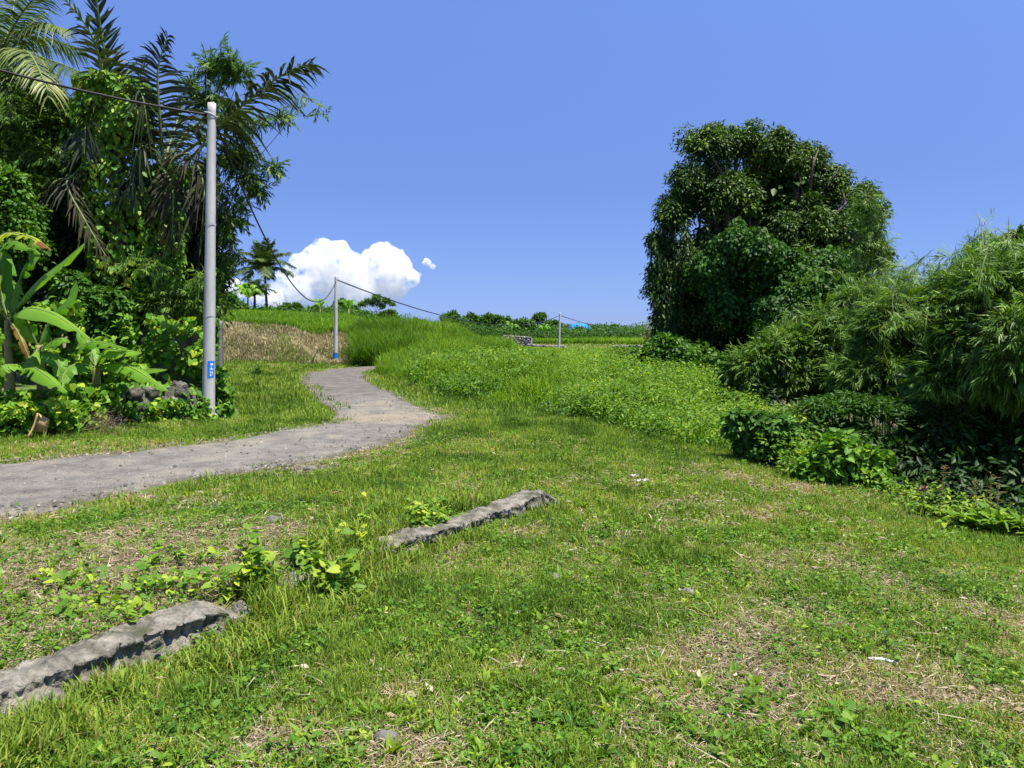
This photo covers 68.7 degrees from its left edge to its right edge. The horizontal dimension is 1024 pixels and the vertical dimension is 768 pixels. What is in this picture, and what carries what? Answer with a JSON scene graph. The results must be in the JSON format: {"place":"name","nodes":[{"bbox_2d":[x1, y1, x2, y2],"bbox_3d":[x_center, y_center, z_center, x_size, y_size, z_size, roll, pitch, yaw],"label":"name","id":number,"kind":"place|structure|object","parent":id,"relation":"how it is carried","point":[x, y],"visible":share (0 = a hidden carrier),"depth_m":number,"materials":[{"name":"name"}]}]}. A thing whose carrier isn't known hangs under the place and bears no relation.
{"place":"outdoors","nodes":[
{"label":"outdoors","id":0,"kind":"place"},
{"bbox_2d":[0,366,457,523],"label":"road","id":1,"kind":"structure","parent":0,"point":[332,381],"depth_m":9.81,"materials":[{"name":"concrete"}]},
{"bbox_2d":[0,325,1023,767],"bbox_3d":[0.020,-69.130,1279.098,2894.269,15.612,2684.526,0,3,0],"label":"ground","id":2,"kind":"structure","parent":0,"point":[196,441],"depth_m":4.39,"materials":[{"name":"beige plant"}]},
{"bbox_2d":[0,160,57,289],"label":"broadleaf tree","id":3,"kind":"object","parent":2,"relation":"on","point":[19,210],"visible":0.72,"depth_m":15.73,"materials":[{"name":"green plant"}]},
{"bbox_2d":[0,409,74,432],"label":"stone wall","id":4,"kind":"structure","parent":2,"relation":"on","point":[12,425],"depth_m":12.53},
{"bbox_2d":[10,685,65,712],"bbox_3d":[-2.036,1.371,3.173,0.315,0.181,0.231,0,3,0],"label":"stone","id":5,"kind":"object","parent":2,"relation":"on","point":[40,691],"visible":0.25,"depth_m":3.15,"materials":[{"name":"stone"}]},
{"bbox_2d":[27,413,49,437],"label":"dry leaf","id":6,"kind":"object","parent":2,"relation":"on","point":[41,424],"visible":0.99,"depth_m":11.96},
{"bbox_2d":[0,232,83,397],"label":"banana plant","id":7,"kind":"object","parent":2,"relation":"on","point":[10,303],"visible":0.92,"depth_m":14.52,"materials":[{"name":"green plant"}]},
{"bbox_2d":[0,0,89,128],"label":"coconut palm","id":8,"kind":"object","parent":2,"relation":"on","point":[11,53],"visible":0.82,"depth_m":18.81,"materials":[{"name":"green plant"}]},
{"bbox_2d":[0,281,90,398],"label":"banana plant","id":9,"kind":"object","parent":2,"relation":"on","point":[35,362],"visible":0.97,"depth_m":12.33,"materials":[{"name":"green plant"}]},
{"bbox_2d":[0,52,126,380],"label":"broadleaf tree","id":10,"kind":"object","parent":2,"relation":"on","point":[31,143],"visible":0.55,"depth_m":17.68,"materials":[{"name":"green plant"}]},
{"bbox_2d":[0,299,148,388],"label":"banana plant","id":11,"kind":"object","parent":2,"relation":"on","point":[76,311],"visible":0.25,"depth_m":14.81,"materials":[{"name":"green plant"}]},
{"bbox_2d":[7,187,155,382],"bbox_3d":[-10.341,-2.377,18.084,4.466,5.004,2.596,0,3,0],"label":"broadleaf tree","id":12,"kind":"object","parent":2,"relation":"on","point":[65,241],"visible":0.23,"depth_m":17.48,"materials":[{"name":"green plant"}]},
{"bbox_2d":[46,267,136,351],"bbox_3d":[-8.787,-1.041,15.643,1.796,2.774,1.270,0,3,0],"label":"leafy shrub","id":13,"kind":"object","parent":2,"relation":"on","point":[105,302],"visible":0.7,"depth_m":15.36,"materials":[{"name":"green plant"}]},
{"bbox_2d":[38,564,152,622],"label":"creeping plant","id":14,"kind":"object","parent":2,"relation":"on","point":[127,610],"visible":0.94,"depth_m":4.18,"materials":[{"name":"green plant"}]},
{"bbox_2d":[31,0,176,355],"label":"sugar palm","id":15,"kind":"object","parent":2,"relation":"on","point":[103,124],"visible":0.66,"depth_m":16.75,"materials":[{"name":"green plant"}]},
{"bbox_2d":[78,405,136,434],"bbox_3d":[-6.656,0.639,12.378,1.193,0.699,0.655,0,3,7],"label":"dry vine tangle","id":16,"kind":"object","parent":2,"relation":"on","point":[102,422],"visible":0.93,"depth_m":12.34,"materials":[{"name":"plant"}]},
{"bbox_2d":[57,333,168,391],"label":"banana plant","id":17,"kind":"object","parent":2,"relation":"on","point":[89,349],"visible":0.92,"depth_m":13.03,"materials":[{"name":"green plant"}]},
{"bbox_2d":[0,600,242,720],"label":"stone kerb","id":18,"kind":"structure","parent":2,"relation":"on","point":[171,627],"depth_m":3.58,"materials":[{"name":"stone"}]},
{"bbox_2d":[73,380,197,427],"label":"stone wall","id":19,"kind":"structure","parent":2,"relation":"on","point":[140,395],"depth_m":13.78,"materials":[{"name":"stone"}]},
{"bbox_2d":[0,328,209,426],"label":"creeper","id":20,"kind":"object","parent":19,"relation":"attached to","point":[101,393],"visible":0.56,"depth_m":12.76,"materials":[{"name":"green plant"}]},
{"bbox_2d":[0,397,221,437],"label":"creeper","id":21,"kind":"object","parent":19,"relation":"attached to","point":[21,414],"visible":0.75,"depth_m":12.22,"materials":[{"name":"green plant"}]},
{"bbox_2d":[124,397,211,422],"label":"creeper","id":22,"kind":"object","parent":19,"relation":"attached to","point":[173,411],"visible":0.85,"depth_m":13.91,"materials":[{"name":"green plant"}]},
{"bbox_2d":[99,249,239,336],"bbox_3d":[-7.478,-1.258,16.764,2.782,3.568,2.410,2,4,35],"label":"leafy shrub","id":23,"kind":"object","parent":2,"relation":"on","point":[168,304],"visible":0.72,"depth_m":16.63,"materials":[{"name":"green plant"}]},
{"bbox_2d":[136,328,202,407],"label":"block wall","id":24,"kind":"structure","parent":2,"relation":"on","point":[190,340],"depth_m":16.53,"materials":[{"name":"concrete"}]},
{"bbox_2d":[103,311,202,392],"bbox_3d":[-7.520,-0.531,15.773,2.943,1.995,1.212,0,3,0],"label":"creeper","id":25,"kind":"object","parent":24,"relation":"attached to","point":[190,364],"visible":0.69,"depth_m":15.59,"materials":[{"name":"green plant"}]},
{"bbox_2d":[127,156,243,326],"bbox_3d":[-9.041,-2.927,20.451,3.106,6.386,2.882,-2,4,-34],"label":"broadleaf tree","id":26,"kind":"object","parent":2,"relation":"on","point":[191,253],"visible":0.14,"depth_m":20.03,"materials":[{"name":"green plant"}]},
{"bbox_2d":[133,539,255,603],"bbox_3d":[-1.950,1.143,4.622,0.703,0.206,1.041,-1,3,-24],"label":"creeping plant","id":27,"kind":"object","parent":2,"relation":"on","point":[193,575],"visible":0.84,"depth_m":4.39,"materials":[{"name":"green plant"}]},
{"bbox_2d":[202,102,217,416],"bbox_3d":[-5.933,-2.283,14.702,0.455,6.344,0.258,0,3,0],"label":"utility pole","id":28,"kind":"object","parent":2,"relation":"on","point":[208,374],"visible":0.91,"depth_m":14.63,"materials":[{"name":"concrete"}]},
{"bbox_2d":[0,69,206,115],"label":"cable","id":29,"kind":"object","parent":28,"relation":"attached to","point":[90,92],"visible":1,"depth_m":13.79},
{"bbox_2d":[215,318,235,417],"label":"creeper","id":30,"kind":"object","parent":28,"relation":"attached to","point":[225,405],"visible":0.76,"depth_m":14.93,"materials":[{"name":"green plant"}]},
{"bbox_2d":[216,125,335,301],"bbox_3d":[-7.686,-4.448,27.807,0.043,2.550,26.697,0,3,-8],"label":"cable","id":31,"kind":"object","parent":28,"relation":"attached to","point":[222,140],"visible":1,"depth_m":18.17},
{"bbox_2d":[99,26,329,328],"bbox_3d":[-6.720,-3.762,17.224,5.602,8.209,3.603,0,3,0],"label":"sugar palm","id":32,"kind":"object","parent":2,"relation":"on","point":[164,213],"visible":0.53,"depth_m":16.73,"materials":[{"name":"green plant"}]},
{"bbox_2d":[215,321,223,412],"bbox_3d":[-6.246,-0.134,15.913,0.170,2.424,0.209,0,3,0],"label":"concrete post","id":33,"kind":"object","parent":2,"relation":"on","point":[220,360],"visible":0.2,"depth_m":15.83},
{"bbox_2d":[221,290,250,309],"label":"broadleaf tree","id":34,"kind":"object","parent":2,"relation":"on","point":[241,306],"visible":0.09,"depth_m":73.39,"materials":[{"name":"green plant"}]},
{"bbox_2d":[231,600,251,619],"bbox_3d":[-1.524,1.307,4.212,0.147,0.181,0.109,-1,3,-25],"label":"stone","id":35,"kind":"object","parent":2,"relation":"on","point":[237,606],"visible":0.38,"depth_m":4.19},
{"bbox_2d":[234,283,262,305],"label":"banana plant","id":36,"kind":"object","parent":2,"relation":"on","point":[246,291],"visible":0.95,"depth_m":75.56,"materials":[{"name":"green plant"}]},
{"bbox_2d":[171,31,331,296],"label":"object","id":37,"kind":"object","parent":2,"relation":"on","point":[228,70],"visible":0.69,"depth_m":18.83,"materials":[{"name":"green plant"}]},
{"bbox_2d":[232,278,278,308],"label":"coconut palm","id":38,"kind":"object","parent":2,"relation":"on","point":[256,282],"visible":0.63,"depth_m":77.41,"materials":[{"name":"green plant"}]},
{"bbox_2d":[249,366,265,374],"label":"shrub","id":39,"kind":"object","parent":2,"relation":"on","point":[258,370],"visible":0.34,"depth_m":27.95,"materials":[{"name":"green plant"}]},
{"bbox_2d":[235,238,295,306],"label":"coconut palm","id":40,"kind":"object","parent":2,"relation":"on","point":[263,257],"visible":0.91,"depth_m":80.77,"materials":[{"name":"green plant"}]},
{"bbox_2d":[266,515,277,522],"bbox_3d":[-1.896,1.091,5.949,0.125,0.100,0.113,0,3,0],"label":"stone","id":41,"kind":"object","parent":2,"relation":"on","point":[270,518],"visible":0.41,"depth_m":5.92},
{"bbox_2d":[223,320,352,363],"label":"dry bank grass","id":42,"kind":"structure","parent":2,"relation":"on","point":[310,344],"depth_m":40.22,"materials":[{"name":"plant"}]},
{"bbox_2d":[273,301,302,311],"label":"broadleaf tree","id":43,"kind":"object","parent":2,"relation":"on","point":[290,305],"visible":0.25,"depth_m":97.03,"materials":[{"name":"green plant"}]},
{"bbox_2d":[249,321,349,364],"bbox_3d":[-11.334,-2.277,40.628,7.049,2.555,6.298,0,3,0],"label":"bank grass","id":44,"kind":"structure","parent":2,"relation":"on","point":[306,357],"depth_m":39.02,"materials":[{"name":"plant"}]},
{"bbox_2d":[234,523,365,597],"bbox_3d":[-1.359,1.141,4.761,0.850,0.434,0.959,-1,3,-11],"label":"creeping plant","id":45,"kind":"object","parent":2,"relation":"on","point":[334,567],"visible":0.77,"depth_m":4.60,"materials":[{"name":"green plant"}]},
{"bbox_2d":[303,465,317,470],"bbox_3d":[-2.405,1.011,8.930,0.171,0.092,0.122,-1,3,-12],"label":"stone","id":46,"kind":"object","parent":2,"relation":"on","point":[308,467],"visible":0.67,"depth_m":8.89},
{"bbox_2d":[305,303,331,312],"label":"broadleaf tree","id":47,"kind":"object","parent":2,"relation":"on","point":[314,306],"visible":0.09,"depth_m":99.05,"materials":[{"name":"green plant"}]},
{"bbox_2d":[312,298,327,312],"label":"banana plant","id":48,"kind":"object","parent":2,"relation":"on","point":[319,304],"visible":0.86,"depth_m":85.57,"materials":[{"name":"green plant"}]},
{"bbox_2d":[259,522,380,569],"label":"creeping plant","id":49,"kind":"object","parent":2,"relation":"on","point":[362,526],"visible":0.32,"depth_m":5.26,"materials":[{"name":"green plant"}]},
{"bbox_2d":[249,302,411,319],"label":"bushes","id":50,"kind":"object","parent":2,"relation":"on","point":[345,311],"visible":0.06,"depth_m":94.63,"materials":[{"name":"green plant"}]},
{"bbox_2d":[333,275,337,359],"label":"utility pole","id":51,"kind":"object","parent":2,"relation":"on","point":[335,349],"visible":0.94,"depth_m":41.01,"materials":[{"name":"concrete"}]},
{"bbox_2d":[337,280,559,325],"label":"cable","id":52,"kind":"object","parent":51,"relation":"attached to","point":[428,311],"visible":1,"depth_m":53.34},
{"bbox_2d":[277,541,400,593],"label":"stone kerb","id":53,"kind":"structure","parent":2,"relation":"on","point":[305,574],"depth_m":4.72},
{"bbox_2d":[329,298,356,313],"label":"broadleaf tree","id":54,"kind":"object","parent":2,"relation":"on","point":[341,303],"visible":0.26,"depth_m":103.99,"materials":[{"name":"green plant"}]},
{"bbox_2d":[340,299,356,313],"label":"banana plant","id":55,"kind":"object","parent":2,"relation":"on","point":[349,305],"visible":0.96,"depth_m":87.58,"materials":[{"name":"green plant"}]},
{"bbox_2d":[357,294,395,317],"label":"broadleaf tree","id":56,"kind":"object","parent":2,"relation":"on","point":[377,303],"visible":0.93,"depth_m":91.32,"materials":[{"name":"green plant"}]},
{"bbox_2d":[373,308,398,318],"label":"broadleaf tree","id":57,"kind":"object","parent":2,"relation":"on","point":[386,312],"visible":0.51,"depth_m":89.20,"materials":[{"name":"green plant"}]},
{"bbox_2d":[374,729,399,744],"bbox_3d":[-0.498,1.408,2.971,0.106,0.073,0.086,0,3,0],"label":"stone","id":58,"kind":"object","parent":2,"relation":"on","point":[382,733],"visible":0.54,"depth_m":2.95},
{"bbox_2d":[357,487,450,527],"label":"creeping plant","id":59,"kind":"object","parent":2,"relation":"on","point":[442,515],"visible":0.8,"depth_m":6.03,"materials":[{"name":"green plant"}]},
{"bbox_2d":[210,341,622,429],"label":"grass","id":60,"kind":"structure","parent":2,"relation":"on","point":[268,382],"depth_m":18.99,"materials":[{"name":"plant"}]},
{"bbox_2d":[342,313,524,366],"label":"elephant grass","id":61,"kind":"structure","parent":2,"relation":"on","point":[370,336],"depth_m":42.02,"materials":[{"name":"plant"}]},
{"bbox_2d":[220,308,649,353],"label":"rice field","id":62,"kind":"structure","parent":2,"relation":"on","point":[310,322],"depth_m":56.56,"materials":[{"name":"green plant"}]},
{"bbox_2d":[439,309,461,322],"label":"broadleaf tree","id":63,"kind":"object","parent":2,"relation":"on","point":[452,312],"visible":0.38,"depth_m":128.97,"materials":[{"name":"green plant"}]},
{"bbox_2d":[379,489,557,563],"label":"stone kerb","id":64,"kind":"structure","parent":2,"relation":"on","point":[522,500],"depth_m":6.29,"materials":[{"name":"stone"}]},
{"bbox_2d":[461,311,479,328],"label":"broadleaf tree","id":65,"kind":"object","parent":2,"relation":"on","point":[472,316],"visible":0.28,"depth_m":137.01,"materials":[{"name":"green plant"}]},
{"bbox_2d":[477,312,506,330],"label":"broadleaf tree","id":66,"kind":"object","parent":2,"relation":"on","point":[490,318],"visible":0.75,"depth_m":133.67,"materials":[{"name":"green plant"}]},
{"bbox_2d":[0,512,1023,767],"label":"grass","id":67,"kind":"structure","parent":2,"relation":"on","point":[364,656],"depth_m":3.67,"materials":[{"name":"plant"}]},
{"bbox_2d":[0,497,1023,767],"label":"weed leaves","id":68,"kind":"object","parent":2,"relation":"on","point":[886,733],"visible":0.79,"depth_m":3.89,"materials":[{"name":"plant"}]},
{"bbox_2d":[0,412,1023,569],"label":"grass","id":69,"kind":"structure","parent":2,"relation":"on","point":[569,429],"depth_m":8.15,"materials":[{"name":"plant"}]},
{"bbox_2d":[0,416,1023,767],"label":"grass tufts","id":70,"kind":"object","parent":2,"relation":"on","point":[28,734],"visible":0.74,"depth_m":4.14,"materials":[{"name":"plant"}]},
{"bbox_2d":[0,420,1023,767],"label":"weed rosettes","id":71,"kind":"object","parent":2,"relation":"on","point":[478,746],"visible":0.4,"depth_m":3.74,"materials":[{"name":"green plant"}]},
{"bbox_2d":[0,401,1023,548],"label":"weed leaves","id":72,"kind":"object","parent":2,"relation":"on","point":[429,453],"visible":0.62,"depth_m":8.18,"materials":[{"name":"plant"}]},
{"bbox_2d":[0,426,1023,767],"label":"fallen leaves","id":73,"kind":"object","parent":2,"relation":"on","point":[388,714],"visible":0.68,"depth_m":3.63,"materials":[{"name":"plant"}]},
{"bbox_2d":[503,335,532,345],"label":"stone wall","id":74,"kind":"structure","parent":2,"relation":"on","point":[526,340],"depth_m":111.58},
{"bbox_2d":[510,316,537,334],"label":"broadleaf tree","id":75,"kind":"object","parent":2,"relation":"on","point":[520,321],"visible":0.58,"depth_m":129.02,"materials":[{"name":"green plant"}]},
{"bbox_2d":[531,312,548,324],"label":"broadleaf tree","id":76,"kind":"object","parent":2,"relation":"on","point":[539,316],"visible":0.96,"depth_m":138.93,"materials":[{"name":"green plant"}]},
{"bbox_2d":[441,313,648,338],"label":"bushes","id":77,"kind":"object","parent":2,"relation":"on","point":[539,332],"visible":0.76,"depth_m":125.36,"materials":[{"name":"green plant"}]},
{"bbox_2d":[527,344,566,347],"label":"stone wall","id":78,"kind":"structure","parent":2,"relation":"on","point":[538,345],"depth_m":111.22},
{"bbox_2d":[541,318,566,330],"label":"broadleaf tree","id":79,"kind":"object","parent":2,"relation":"on","point":[552,322],"visible":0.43,"depth_m":138.78,"materials":[{"name":"green plant"}]},
{"bbox_2d":[558,313,560,348],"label":"utility pole","id":80,"kind":"object","parent":2,"relation":"on","point":[559,328],"visible":0.84,"depth_m":104.65,"materials":[{"name":"concrete"}]},
{"bbox_2d":[405,333,760,417],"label":"creeping weeds","id":81,"kind":"object","parent":2,"relation":"on","point":[503,352],"visible":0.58,"depth_m":20.18,"materials":[{"name":"green plant"}]},
{"bbox_2d":[371,317,798,456],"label":"mound grass","id":82,"kind":"structure","parent":2,"relation":"on","point":[395,365],"depth_m":20.90,"materials":[{"name":"plant"}]},
{"bbox_2d":[637,320,653,344],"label":"pale shrub","id":83,"kind":"object","parent":2,"relation":"on","point":[648,334],"visible":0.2,"depth_m":37.74,"materials":[{"name":"green plant"}]},
{"bbox_2d":[625,331,730,386],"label":"broadleaf shrub","id":84,"kind":"object","parent":2,"relation":"on","point":[675,348],"visible":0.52,"depth_m":22.07,"materials":[{"name":"green plant"}]},
{"bbox_2d":[558,342,919,502],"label":"creeping weeds","id":85,"kind":"object","parent":2,"relation":"on","point":[725,404],"visible":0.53,"depth_m":15.71,"materials":[{"name":"green plant"}]},
{"bbox_2d":[716,674,796,715],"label":"creeping plant","id":86,"kind":"object","parent":2,"relation":"on","point":[747,689],"visible":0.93,"depth_m":3.28,"materials":[{"name":"green plant"}]},
{"bbox_2d":[719,407,802,467],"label":"broadleaf shrub","id":87,"kind":"object","parent":2,"relation":"on","point":[741,427],"visible":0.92,"depth_m":10.74,"materials":[{"name":"green plant"}]},
{"bbox_2d":[637,117,898,406],"bbox_3d":[8.952,-2.978,26.130,7.338,12.279,8.422,3,4,42],"label":"vine hung tree","id":88,"kind":"object","parent":2,"relation":"on","point":[745,254],"visible":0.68,"depth_m":24.83,"materials":[{"name":"green plant"}]},
{"bbox_2d":[752,699,855,754],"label":"creeping plant","id":89,"kind":"object","parent":2,"relation":"on","point":[845,714],"visible":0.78,"depth_m":3.18,"materials":[{"name":"green plant"}]},
{"bbox_2d":[716,259,919,433],"bbox_3d":[7.103,0.434,17.419,4.730,6.745,3.323,0,3,0],"label":"bamboo clump","id":90,"kind":"object","parent":2,"relation":"on","point":[788,359],"visible":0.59,"depth_m":17.07,"materials":[{"name":"green plant"}]},
{"bbox_2d":[781,427,897,492],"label":"broadleaf shrub","id":91,"kind":"object","parent":2,"relation":"on","point":[829,462],"visible":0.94,"depth_m":9.38,"materials":[{"name":"green plant"}]},
{"bbox_2d":[707,372,1023,515],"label":"undergrowth","id":92,"kind":"object","parent":2,"relation":"on","point":[987,482],"visible":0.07,"depth_m":8.65,"materials":[{"name":"green plant"}]},
{"bbox_2d":[788,388,971,457],"bbox_3d":[5.574,1.404,11.855,2.966,2.708,1.424,0,3,0],"label":"layered shrub","id":93,"kind":"object","parent":2,"relation":"on","point":[847,404],"visible":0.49,"depth_m":11.67,"materials":[{"name":"green plant"}]},
{"bbox_2d":[838,182,921,434],"bbox_3d":[9.823,-0.890,19.965,2.422,8.977,1.917,0,3,0],"label":"tree","id":94,"kind":"object","parent":2,"relation":"on","point":[869,248],"visible":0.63,"depth_m":19.74,"materials":[{"name":"green plant"}]},
{"bbox_2d":[811,249,951,504],"bbox_3d":[7.790,0.720,14.613,3.722,6.608,2.796,0,3,0],"label":"bamboo clump","id":95,"kind":"object","parent":2,"relation":"on","point":[871,363],"visible":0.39,"depth_m":14.11,"materials":[{"name":"green plant"}]},
{"bbox_2d":[868,657,897,663],"bbox_3d":[1.867,1.393,3.772,0.134,0.027,0.019,1,3,18],"label":"plastic tube","id":96,"kind":"object","parent":2,"relation":"on","point":[883,659],"visible":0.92,"depth_m":3.77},
{"bbox_2d":[906,484,931,516],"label":"flowering weed","id":97,"kind":"object","parent":2,"relation":"on","point":[922,504],"visible":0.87,"depth_m":7.66,"materials":[{"name":"green plant"}]},
{"bbox_2d":[845,462,1023,536],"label":"edge weeds","id":98,"kind":"object","parent":2,"relation":"on","point":[913,493],"visible":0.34,"depth_m":8.30,"materials":[{"name":"green plant"}]},
{"bbox_2d":[863,393,1023,514],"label":"ravine thicket","id":99,"kind":"object","parent":2,"relation":"on","point":[949,430],"visible":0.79,"depth_m":11.30,"materials":[{"name":"green plant"}]},
{"bbox_2d":[938,464,949,517],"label":"dry stalk","id":100,"kind":"object","parent":2,"relation":"on","point":[943,472],"visible":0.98,"depth_m":7.46,"materials":[{"name":"brown plant"}]},
{"bbox_2d":[865,208,1023,425],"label":"bamboo clump","id":101,"kind":"object","parent":2,"relation":"on","point":[969,319],"visible":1,"depth_m":11.31,"materials":[{"name":"green plant"}]},
{"bbox_2d":[924,502,965,516],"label":"leafy weed","id":102,"kind":"object","parent":2,"relation":"on","point":[935,510],"visible":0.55,"depth_m":7.55,"materials":[{"name":"green plant"}]},
{"bbox_2d":[935,500,1019,538],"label":"leafy weed","id":103,"kind":"object","parent":2,"relation":"on","point":[972,518],"visible":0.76,"depth_m":6.94,"materials":[{"name":"green plant"}]},
{"bbox_2d":[983,472,1000,511],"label":"dry stalk","id":104,"kind":"object","parent":2,"relation":"on","point":[990,497],"visible":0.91,"depth_m":6.96,"materials":[{"name":"brown plant"}]},
{"bbox_2d":[980,508,1023,537],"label":"leafy weed","id":105,"kind":"object","parent":2,"relation":"on","point":[1011,522],"visible":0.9,"depth_m":6.67,"materials":[{"name":"green plant"}]},
{"bbox_2d":[987,224,1023,253],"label":"broadleaf tree","id":106,"kind":"object","parent":2,"relation":"on","point":[1020,230],"visible":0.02,"depth_m":18.71,"materials":[{"name":"green plant"}]},
{"bbox_2d":[0,0,1023,328],"label":"sky","id":107,"kind":"structure","parent":0,"point":[513,158],"materials":[{"name":"blue"}]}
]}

